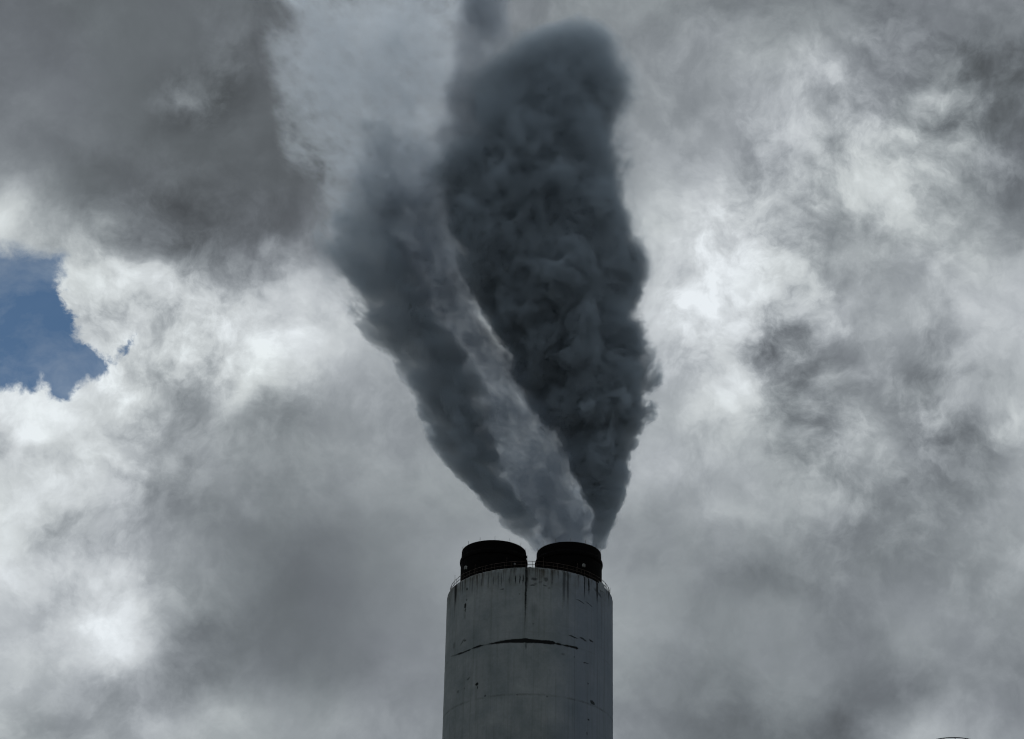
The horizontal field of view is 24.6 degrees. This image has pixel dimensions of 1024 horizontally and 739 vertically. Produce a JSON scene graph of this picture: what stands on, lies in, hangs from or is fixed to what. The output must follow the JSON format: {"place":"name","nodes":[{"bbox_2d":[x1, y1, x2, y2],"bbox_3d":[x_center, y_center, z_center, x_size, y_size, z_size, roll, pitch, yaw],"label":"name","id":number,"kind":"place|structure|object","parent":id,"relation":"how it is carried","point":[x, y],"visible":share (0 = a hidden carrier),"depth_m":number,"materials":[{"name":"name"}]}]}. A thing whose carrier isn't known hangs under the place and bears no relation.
{"place":"outdoors","nodes":[
{"label":"outdoors","id":0,"kind":"place"},
{"bbox_2d":[0,0,1023,738],"label":"sky","id":1,"kind":"structure","parent":0,"point":[305,305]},
{"label":"ground","id":2,"kind":"structure","parent":0,"visible":0},
{"bbox_2d":[442,540,612,738],"bbox_3d":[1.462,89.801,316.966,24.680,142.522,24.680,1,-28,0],"label":"chimney","id":3,"kind":"object","parent":2,"relation":"on","point":[528,652],"visible":1,"depth_m":332.84,"materials":[{"name":"concrete"}]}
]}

